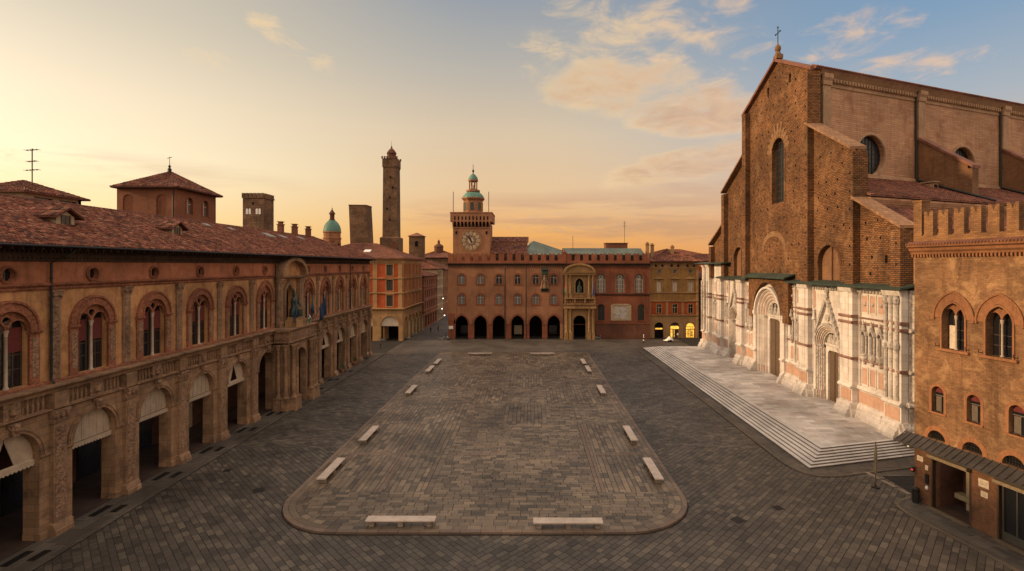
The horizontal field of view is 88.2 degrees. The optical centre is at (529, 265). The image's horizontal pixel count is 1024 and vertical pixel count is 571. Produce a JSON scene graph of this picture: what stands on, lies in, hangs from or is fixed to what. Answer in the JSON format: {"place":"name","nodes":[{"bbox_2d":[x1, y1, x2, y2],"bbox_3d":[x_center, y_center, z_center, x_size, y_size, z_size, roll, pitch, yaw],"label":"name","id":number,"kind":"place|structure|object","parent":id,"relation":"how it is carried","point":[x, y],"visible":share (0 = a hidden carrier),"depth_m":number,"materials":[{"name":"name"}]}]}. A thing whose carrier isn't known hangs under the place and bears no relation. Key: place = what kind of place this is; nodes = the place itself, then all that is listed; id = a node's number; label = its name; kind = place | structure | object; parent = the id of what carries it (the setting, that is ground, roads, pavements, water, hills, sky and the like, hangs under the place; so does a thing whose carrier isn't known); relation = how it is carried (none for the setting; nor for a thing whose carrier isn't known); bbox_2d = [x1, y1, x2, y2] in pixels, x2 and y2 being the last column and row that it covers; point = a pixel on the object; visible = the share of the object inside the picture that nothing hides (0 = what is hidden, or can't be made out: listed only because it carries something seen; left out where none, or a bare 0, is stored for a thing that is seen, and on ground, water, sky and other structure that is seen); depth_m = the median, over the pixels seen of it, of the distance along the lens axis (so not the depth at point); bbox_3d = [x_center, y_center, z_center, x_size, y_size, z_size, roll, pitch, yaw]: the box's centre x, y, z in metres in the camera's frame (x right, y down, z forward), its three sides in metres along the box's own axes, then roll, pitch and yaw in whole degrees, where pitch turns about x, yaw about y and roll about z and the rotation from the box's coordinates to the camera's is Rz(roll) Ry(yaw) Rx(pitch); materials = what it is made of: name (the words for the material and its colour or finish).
{"place":"outdoors","nodes":[
{"label":"outdoors","id":0,"kind":"place"},
{"bbox_2d":[0,355,364,560],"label":"arcade floor","id":1,"kind":"structure","parent":0,"point":[86,494],"depth_m":47.50,"materials":[{"name":"grey stone"}]},
{"bbox_2d":[0,352,385,570],"bbox_3d":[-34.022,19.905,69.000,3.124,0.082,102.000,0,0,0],"label":"walkway","id":2,"kind":"structure","parent":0,"point":[86,523],"depth_m":45.64,"materials":[{"name":"grey stone"}]},
{"bbox_2d":[0,551,33,566],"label":"drain grate","id":3,"kind":"object","parent":2,"relation":"on","point":[15,559],"visible":1,"depth_m":35.73,"materials":[{"name":"metal"}]},
{"bbox_2d":[26,550,51,560],"bbox_3d":[-33.600,19.870,36.200,0.550,0.034,1.300,0,0,0],"label":"drain grate","id":4,"kind":"object","parent":2,"relation":"on","point":[39,555],"visible":1,"depth_m":36.19,"materials":[{"name":"metal"}]},
{"bbox_2d":[89,505,113,515],"bbox_3d":[-34.750,19.870,42.800,0.550,0.034,1.900,0,0,0],"label":"drain grate","id":5,"kind":"object","parent":2,"relation":"on","point":[104,508],"visible":1,"depth_m":42.84,"materials":[{"name":"metal"}]},
{"bbox_2d":[110,505,126,511],"bbox_3d":[-33.600,19.870,43.200,0.550,0.034,1.300,0,0,0],"label":"drain grate","id":6,"kind":"object","parent":2,"relation":"on","point":[120,507],"visible":1,"depth_m":43.19,"materials":[{"name":"metal"}]},
{"bbox_2d":[152,472,170,479],"bbox_3d":[-34.750,19.870,49.800,0.550,0.034,1.900,0,0,0],"label":"drain grate","id":7,"kind":"object","parent":2,"relation":"on","point":[161,475],"visible":1,"depth_m":49.82,"materials":[{"name":"metal"}]},
{"bbox_2d":[170,472,182,476],"bbox_3d":[-33.600,19.870,50.200,0.550,0.034,1.300,0,0,0],"label":"drain grate","id":8,"kind":"object","parent":2,"relation":"on","point":[176,474],"visible":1,"depth_m":50.19,"materials":[{"name":"metal"}]},
{"bbox_2d":[200,447,213,452],"bbox_3d":[-34.750,19.870,56.800,0.550,0.034,1.900,0,0,0],"label":"drain grate","id":9,"kind":"object","parent":2,"relation":"on","point":[207,449],"visible":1,"depth_m":56.69,"materials":[{"name":"metal"}]},
{"bbox_2d":[340,363,344,372],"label":"potted plant","id":10,"kind":"object","parent":2,"relation":"on","point":[342,365],"visible":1,"depth_m":98.09,"materials":[{"name":"green plant"}]},
{"bbox_2d":[323,208,341,245],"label":"green domed church","id":11,"kind":"structure","parent":0,"point":[331,229],"depth_m":251.18,"materials":[{"name":"brick"}]},
{"bbox_2d":[348,205,372,243],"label":"leaning tower","id":12,"kind":"structure","parent":0,"point":[360,224],"depth_m":229.61,"materials":[{"name":"brick"}]},
{"bbox_2d":[380,141,402,251],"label":"tall tower","id":13,"kind":"structure","parent":0,"point":[391,166],"depth_m":260.49,"materials":[{"name":"brick"}]},
{"bbox_2d":[425,240,451,265],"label":"church","id":14,"kind":"structure","parent":0,"point":[438,254],"depth_m":297.83,"materials":[{"name":"brick"}]},
{"bbox_2d":[281,352,688,535],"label":"raised pavement","id":15,"kind":"structure","parent":0,"point":[518,431],"depth_m":53.92,"materials":[{"name":"grey stone"}]},
{"bbox_2d":[316,458,344,482],"bbox_3d":[-18.900,19.543,50.400,0.840,0.515,5.240,0,0,0],"label":"marble bench","id":16,"kind":"object","parent":15,"relation":"on","point":[328,470],"visible":1,"depth_m":49.91,"materials":[{"name":"white stone"}]},
{"bbox_2d":[359,426,378,443],"bbox_3d":[-18.500,19.543,61.000,0.840,0.515,5.240,0,0,0],"label":"marble bench","id":17,"kind":"object","parent":15,"relation":"on","point":[367,434],"visible":1,"depth_m":60.25,"materials":[{"name":"white stone"}]},
{"bbox_2d":[365,516,435,526],"bbox_3d":[-9.800,19.543,40.300,5.240,0.515,0.840,0,0,0],"label":"marble bench","id":18,"kind":"object","parent":15,"relation":"on","point":[399,520],"visible":1,"depth_m":40.09,"materials":[{"name":"white stone"}]},
{"bbox_2d":[405,385,417,395],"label":"marble bench","id":19,"kind":"object","parent":15,"relation":"on","point":[410,390],"visible":1,"depth_m":82.12,"materials":[{"name":"white stone"}]},
{"bbox_2d":[425,366,433,372],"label":"marble bench","id":20,"kind":"object","parent":15,"relation":"on","point":[429,369],"visible":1,"depth_m":97.91,"materials":[{"name":"white stone"}]},
{"bbox_2d":[433,359,440,365],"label":"marble bench","id":21,"kind":"object","parent":15,"relation":"on","point":[436,362],"visible":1,"depth_m":105.75,"materials":[{"name":"white stone"}]},
{"bbox_2d":[468,353,491,355],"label":"marble bench","id":22,"kind":"object","parent":15,"relation":"on","point":[479,353],"visible":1,"depth_m":115.98,"materials":[{"name":"white stone"}]},
{"bbox_2d":[283,352,686,534],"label":"raised pavement kerb","id":23,"kind":"structure","parent":15,"relation":"on","point":[289,519],"depth_m":46.44,"materials":[{"name":"grey stone"}]},
{"bbox_2d":[530,353,553,355],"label":"marble bench","id":24,"kind":"object","parent":15,"relation":"on","point":[541,353],"visible":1,"depth_m":115.98,"materials":[{"name":"white stone"}]},
{"bbox_2d":[533,518,602,528],"bbox_3d":[2.900,19.543,40.000,5.240,0.515,0.840,0,0,0],"label":"marble bench","id":25,"kind":"object","parent":15,"relation":"on","point":[567,522],"visible":1,"depth_m":39.77,"materials":[{"name":"white stone"}]},
{"bbox_2d":[585,366,591,372],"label":"marble bench","id":26,"kind":"object","parent":15,"relation":"on","point":[588,369],"visible":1,"depth_m":98.06,"materials":[{"name":"white stone"}]},
{"bbox_2d":[596,385,605,395],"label":"marble bench","id":27,"kind":"object","parent":15,"relation":"on","point":[601,390],"visible":1,"depth_m":81.82,"materials":[{"name":"white stone"}]},
{"bbox_2d":[623,426,637,443],"bbox_3d":[11.600,19.543,61.000,0.840,0.515,5.240,0,0,0],"label":"marble bench","id":28,"kind":"object","parent":15,"relation":"on","point":[631,434],"visible":1,"depth_m":60.25,"materials":[{"name":"white stone"}]},
{"bbox_2d":[643,458,663,482],"bbox_3d":[11.750,19.543,50.400,0.840,0.515,5.240,0,0,0],"label":"marble bench","id":29,"kind":"object","parent":15,"relation":"on","point":[654,471],"visible":1,"depth_m":49.67,"materials":[{"name":"white stone"}]},
{"bbox_2d":[0,0,1023,253],"label":"sky","id":30,"kind":"structure","parent":0,"point":[578,120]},
{"bbox_2d":[34,336,1013,570],"bbox_3d":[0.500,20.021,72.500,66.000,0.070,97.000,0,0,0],"label":"square paving","id":31,"kind":"structure","parent":0,"point":[629,383],"depth_m":41.41,"materials":[{"name":"grey stone"}]},
{"bbox_2d":[0,194,377,540],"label":"arcaded palace","id":32,"kind":"structure","parent":31,"relation":"on","point":[126,337],"depth_m":49.26,"materials":[{"name":"brick"}]},
{"bbox_2d":[0,265,17,284],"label":"attic window","id":33,"kind":"structure","parent":32,"relation":"in","point":[4,273],"depth_m":36.13,"materials":[{"name":"brick"}]},
{"bbox_2d":[0,469,22,516],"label":"shop window","id":34,"kind":"structure","parent":32,"relation":"in","point":[11,486],"depth_m":42.52,"materials":[{"name":"black glass"}]},
{"bbox_2d":[0,180,90,204],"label":"rooftop house","id":35,"kind":"structure","parent":32,"relation":"on","point":[23,188],"depth_m":59.96,"materials":[{"name":"red tile"}]},
{"bbox_2d":[25,148,38,184],"bbox_3d":[-57.000,-10.800,60.500,1.550,5.200,0.600,0,0,0],"label":"antenna","id":36,"kind":"object","parent":35,"relation":"on","point":[31,161],"visible":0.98,"depth_m":60.47,"materials":[{"name":"metal"}]},
{"bbox_2d":[76,439,99,480],"bbox_3d":[-41.725,18.140,50.000,0.150,3.480,2.900,0,0,0],"label":"shop window","id":37,"kind":"structure","parent":32,"relation":"in","point":[87,455],"depth_m":49.83,"materials":[{"name":"black glass"}]},
{"bbox_2d":[86,265,99,280],"bbox_3d":[-35.675,0.650,43.000,0.450,1.320,1.320,0,0,0],"label":"attic window","id":38,"kind":"structure","parent":32,"relation":"in","point":[89,272],"depth_m":43.12,"materials":[{"name":"brick"}]},
{"bbox_2d":[139,418,151,450],"bbox_3d":[-41.725,18.140,57.000,0.150,3.480,2.900,0,0,0],"label":"shop window","id":39,"kind":"structure","parent":32,"relation":"in","point":[145,427],"depth_m":57.36,"materials":[{"name":"black glass"}]},
{"bbox_2d":[149,265,159,278],"bbox_3d":[-35.675,0.650,50.000,0.450,1.320,1.320,0,0,0],"label":"attic window","id":40,"kind":"structure","parent":32,"relation":"in","point":[151,271],"depth_m":50.04,"materials":[{"name":"brick"}]},
{"bbox_2d":[109,157,222,222],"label":"brick belvedere","id":41,"kind":"object","parent":32,"relation":"attached to","point":[169,193],"visible":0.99,"depth_m":93.31,"materials":[{"name":"brown brick"}]},
{"bbox_2d":[186,196,193,214],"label":"window","id":42,"kind":"structure","parent":41,"relation":"in","point":[188,204],"depth_m":97.28,"materials":[{"name":"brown glass"}]},
{"bbox_2d":[202,199,208,216],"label":"window","id":43,"kind":"structure","parent":41,"relation":"in","point":[203,203],"depth_m":102.07,"materials":[{"name":"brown glass"}]},
{"bbox_2d":[189,401,191,427],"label":"shop window","id":44,"kind":"structure","parent":32,"relation":"in","point":[190,403],"depth_m":64.96,"materials":[{"name":"black glass"}]},
{"bbox_2d":[196,265,204,277],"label":"attic window","id":45,"kind":"structure","parent":32,"relation":"in","point":[197,270],"depth_m":57.05,"materials":[{"name":"brick"}]},
{"bbox_2d":[233,265,239,275],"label":"attic window","id":46,"kind":"structure","parent":32,"relation":"in","point":[234,270],"depth_m":64.02,"materials":[{"name":"brick"}]},
{"bbox_2d":[262,265,267,274],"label":"attic window","id":47,"kind":"structure","parent":32,"relation":"in","point":[263,270],"depth_m":71.06,"materials":[{"name":"brick"}]},
{"bbox_2d":[285,289,302,326],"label":"bronze statue","id":48,"kind":"object","parent":32,"relation":"on","point":[289,321],"visible":0.91,"depth_m":75.49,"materials":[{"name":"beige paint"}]},
{"bbox_2d":[292,289,296,326],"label":"flag","id":49,"kind":"object","parent":32,"relation":"attached to","point":[295,313],"visible":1,"depth_m":74.01,"materials":[{"name":"blue fabric"}]},
{"bbox_2d":[310,290,313,317],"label":"flag","id":50,"kind":"object","parent":32,"relation":"on","point":[312,309],"visible":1,"depth_m":78.55,"materials":[{"name":"blue fabric"}]},
{"bbox_2d":[312,293,327,321],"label":"flag","id":51,"kind":"object","parent":32,"relation":"attached to","point":[322,309],"visible":1,"depth_m":81.54,"materials":[{"name":"blue fabric"}]},
{"bbox_2d":[322,349,323,363],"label":"shop window","id":52,"kind":"structure","parent":32,"relation":"in","point":[322,349],"depth_m":106.63,"materials":[{"name":"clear glass"}]},
{"bbox_2d":[252,487,264,492],"bbox_3d":[-24.100,20.004,47.000,0.950,0.052,0.950,0,0,-23],"label":"manhole cover","id":53,"kind":"object","parent":31,"relation":"on","point":[256,490],"visible":1,"depth_m":46.91,"materials":[{"name":"metal"}]},
{"bbox_2d":[447,237,650,339],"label":"town hall","id":54,"kind":"structure","parent":31,"relation":"on","point":[513,286],"depth_m":144.00,"materials":[{"name":"brick"}]},
{"bbox_2d":[460,325,467,333],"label":"shop window","id":55,"kind":"structure","parent":54,"relation":"in","point":[463,328],"depth_m":150.08,"materials":[{"name":"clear glass"}]},
{"bbox_2d":[450,169,494,260],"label":"clock tower","id":56,"kind":"structure","parent":54,"relation":"on","point":[472,223],"depth_m":144.70,"materials":[{"name":"brick"}]},
{"bbox_2d":[514,325,521,333],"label":"shop window","id":57,"kind":"structure","parent":54,"relation":"in","point":[517,328],"depth_m":150.08,"materials":[{"name":"beige glass"}]},
{"bbox_2d":[549,325,556,333],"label":"shop window","id":58,"kind":"structure","parent":54,"relation":"in","point":[552,328],"depth_m":150.08,"materials":[{"name":"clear glass"}]},
{"bbox_2d":[577,281,581,292],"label":"statue","id":59,"kind":"object","parent":54,"relation":"in","point":[579,288],"visible":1,"depth_m":143.27,"materials":[{"name":"green metal"}]},
{"bbox_2d":[645,242,703,337],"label":"ochre building","id":60,"kind":"structure","parent":31,"relation":"on","point":[674,292],"depth_m":145.50,"materials":[{"name":"beige paint"}]},
{"bbox_2d":[730,516,746,523],"bbox_3d":[16.400,20.004,41.500,0.950,0.052,0.950,0,0,-29],"label":"manhole cover","id":61,"kind":"object","parent":31,"relation":"on","point":[738,519],"visible":1,"depth_m":41.53,"materials":[{"name":"metal"}]},
{"bbox_2d":[640,351,911,477],"bbox_3d":[33.186,19.990,86.860,15.692,0.040,74.280,0,0,0],"label":"kerb line","id":62,"kind":"object","parent":31,"relation":"on","point":[772,454],"visible":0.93,"depth_m":55.84,"materials":[{"name":"stone"}]},
{"bbox_2d":[770,505,784,510],"bbox_3d":[20.500,20.004,43.600,0.800,0.052,0.800,0,0,-17],"label":"manhole cover","id":63,"kind":"object","parent":31,"relation":"on","point":[777,507],"visible":1,"depth_m":43.59,"materials":[{"name":"metal"}]},
{"bbox_2d":[644,346,913,468],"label":"steps","id":64,"kind":"structure","parent":31,"relation":"on","point":[805,450],"depth_m":60.88,"materials":[{"name":"stone"}]},
{"bbox_2d":[663,347,890,445],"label":"terrace","id":65,"kind":"structure","parent":64,"relation":"on","point":[826,413],"depth_m":72.45,"materials":[{"name":"stone"}]},
{"bbox_2d":[871,442,879,488],"bbox_3d":[31.200,17.950,47.600,0.700,4.100,0.700,0,0,0],"label":"folded parasol","id":66,"kind":"object","parent":31,"relation":"on","point":[875,486],"visible":1,"depth_m":47.50,"materials":[{"name":"fabric"}]},
{"bbox_2d":[865,472,910,494],"bbox_3d":[32.863,19.975,48.547,0.424,0.050,4.949,0,0,-8],"label":"kerb line","id":67,"kind":"object","parent":31,"relation":"on","point":[890,484],"visible":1,"depth_m":48.32,"materials":[{"name":"grey stone"}]},
{"bbox_2d":[895,497,1020,570],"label":"pavement kerb","id":68,"kind":"structure","parent":31,"relation":"on","point":[898,502],"depth_m":38.77,"materials":[{"name":"stone"}]},
{"bbox_2d":[386,315,913,475],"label":"road paving","id":69,"kind":"structure","parent":0,"point":[544,345],"depth_m":127.21,"materials":[{"name":"grey stone"}]},
{"bbox_2d":[663,336,672,341],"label":"covered heap","id":70,"kind":"object","parent":69,"relation":"on","point":[669,339],"visible":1,"depth_m":138.09,"materials":[{"name":"fabric"}]},
{"bbox_2d":[649,249,701,255],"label":"house","id":71,"kind":"structure","parent":0,"point":[686,252],"depth_m":199.11,"materials":[{"name":"pink paint"}]},
{"bbox_2d":[689,254,708,270],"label":"house","id":72,"kind":"structure","parent":0,"point":[704,257],"depth_m":178.99,"materials":[{"name":"orange paint"}]},
{"bbox_2d":[903,500,1023,569],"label":"pavement","id":73,"kind":"structure","parent":0,"point":[978,538],"depth_m":39.06,"materials":[{"name":"grey stone"}]},
{"bbox_2d":[912,487,919,502],"bbox_3d":[32.450,19.255,44.350,0.570,1.290,0.546,0,0,0],"label":"litter bin","id":74,"kind":"object","parent":73,"relation":"on","point":[915,494],"visible":1,"depth_m":44.16,"materials":[{"name":"metal"}]},
{"label":"ground","id":75,"kind":"structure","parent":0,"visible":0},
{"bbox_2d":[242,193,274,230],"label":"battlement tower","id":76,"kind":"structure","parent":75,"relation":"on","point":[258,210],"depth_m":150.00,"materials":[{"name":"brown brick"}]},
{"bbox_2d":[329,240,424,340],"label":"orange palace","id":77,"kind":"structure","parent":75,"relation":"on","point":[396,288],"depth_m":140.30,"materials":[{"name":"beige paint"}]},
{"bbox_2d":[386,292,393,306],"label":"window","id":78,"kind":"structure","parent":77,"relation":"in","point":[390,296],"depth_m":140.20,"materials":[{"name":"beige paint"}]},
{"bbox_2d":[386,279,393,291],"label":"window","id":79,"kind":"structure","parent":77,"relation":"in","point":[390,282],"depth_m":140.20,"materials":[{"name":"grey glass"}]},
{"bbox_2d":[386,264,393,275],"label":"window","id":80,"kind":"structure","parent":77,"relation":"in","point":[390,267],"depth_m":140.20,"materials":[{"name":"grey glass"}]},
{"bbox_2d":[408,233,425,261],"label":"tower","id":81,"kind":"structure","parent":75,"relation":"on","point":[417,244],"depth_m":203.00,"materials":[{"name":"brick"}]},
{"bbox_2d":[422,270,438,328],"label":"street building","id":82,"kind":"structure","parent":75,"relation":"on","point":[429,294],"depth_m":175.12,"materials":[{"name":"pink paint"}]},
{"bbox_2d":[422,262,444,320],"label":"street building","id":83,"kind":"structure","parent":75,"relation":"on","point":[428,267],"depth_m":195.26,"materials":[{"name":"beige paint"}]},
{"bbox_2d":[425,260,447,316],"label":"street building","id":84,"kind":"structure","parent":75,"relation":"on","point":[445,290],"depth_m":210.27,"materials":[{"name":"brown paint"}]},
{"bbox_2d":[699,271,701,335],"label":"house","id":85,"kind":"structure","parent":75,"relation":"on","point":[700,280],"depth_m":150.00,"materials":[{"name":"brick"}]},
{"bbox_2d":[694,27,1023,443],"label":"basilica","id":86,"kind":"structure","parent":75,"relation":"on","point":[807,285],"depth_m":80.70,"materials":[{"name":"brick"}]},
{"bbox_2d":[771,136,785,203],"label":"great window","id":87,"kind":"structure","parent":86,"relation":"in","point":[781,150],"depth_m":88.08,"materials":[{"name":"glass"}]},
{"bbox_2d":[860,137,879,173],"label":"round window","id":88,"kind":"structure","parent":86,"relation":"in","point":[872,148],"depth_m":82.24,"materials":[{"name":"grey glass"}]},
{"bbox_2d":[955,148,967,158],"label":"round window","id":89,"kind":"structure","parent":86,"relation":"in","point":[960,152],"depth_m":90.34,"materials":[{"name":"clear glass"}]},
{"bbox_2d":[893,200,1023,554],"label":"brick palace","id":90,"kind":"structure","parent":75,"relation":"on","point":[965,439],"depth_m":40.25,"materials":[{"name":"brick"}]},
{"bbox_2d":[925,473,928,489],"bbox_3d":[32.943,17.955,43.796,0.236,1.310,0.260,0,0,-11],"label":"wall box","id":91,"kind":"object","parent":90,"relation":"attached to","point":[926,479],"visible":1,"depth_m":43.74,"materials":[{"name":"metal"}]},
{"bbox_2d":[923,426,949,444],"bbox_3d":[33.365,13.750,43.031,0.878,1.300,2.267,0,0,0],"label":"lunette window","id":92,"kind":"structure","parent":90,"relation":"in","point":[939,434],"depth_m":43.09,"materials":[{"name":"metal"}]},
{"bbox_2d":[928,383,946,416],"bbox_3d":[33.327,10.840,42.943,0.796,2.460,1.533,0,0,0],"label":"small window","id":93,"kind":"structure","parent":90,"relation":"in","point":[940,394],"depth_m":43.12,"materials":[{"name":"orange glass"}]},
{"bbox_2d":[931,291,973,354],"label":"gothic window","id":94,"kind":"structure","parent":90,"relation":"in","point":[961,311],"depth_m":41.74,"materials":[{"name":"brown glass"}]},
{"bbox_2d":[957,437,987,457],"bbox_3d":[33.896,13.750,40.180,0.878,1.300,2.267,0,0,0],"label":"lunette window","id":95,"kind":"structure","parent":90,"relation":"in","point":[975,446],"depth_m":40.30,"materials":[{"name":"metal"}]},
{"bbox_2d":[963,392,983,427],"bbox_3d":[33.858,10.840,40.092,0.796,2.460,1.533,0,0,0],"label":"small window","id":96,"kind":"structure","parent":90,"relation":"in","point":[977,405],"depth_m":40.25,"materials":[{"name":"orange glass"}]},
{"bbox_2d":[973,293,1023,362],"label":"gothic window","id":97,"kind":"structure","parent":90,"relation":"in","point":[1008,315],"depth_m":38.38,"materials":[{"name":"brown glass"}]},
{"bbox_2d":[996,450,1023,468],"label":"lunette window","id":98,"kind":"structure","parent":90,"relation":"in","point":[1016,459],"depth_m":37.57,"materials":[{"name":"metal"}]},
{"bbox_2d":[1004,402,1023,439],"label":"small window","id":99,"kind":"structure","parent":90,"relation":"in","point":[1018,411],"depth_m":37.43,"materials":[{"name":"orange glass"}]}
]}

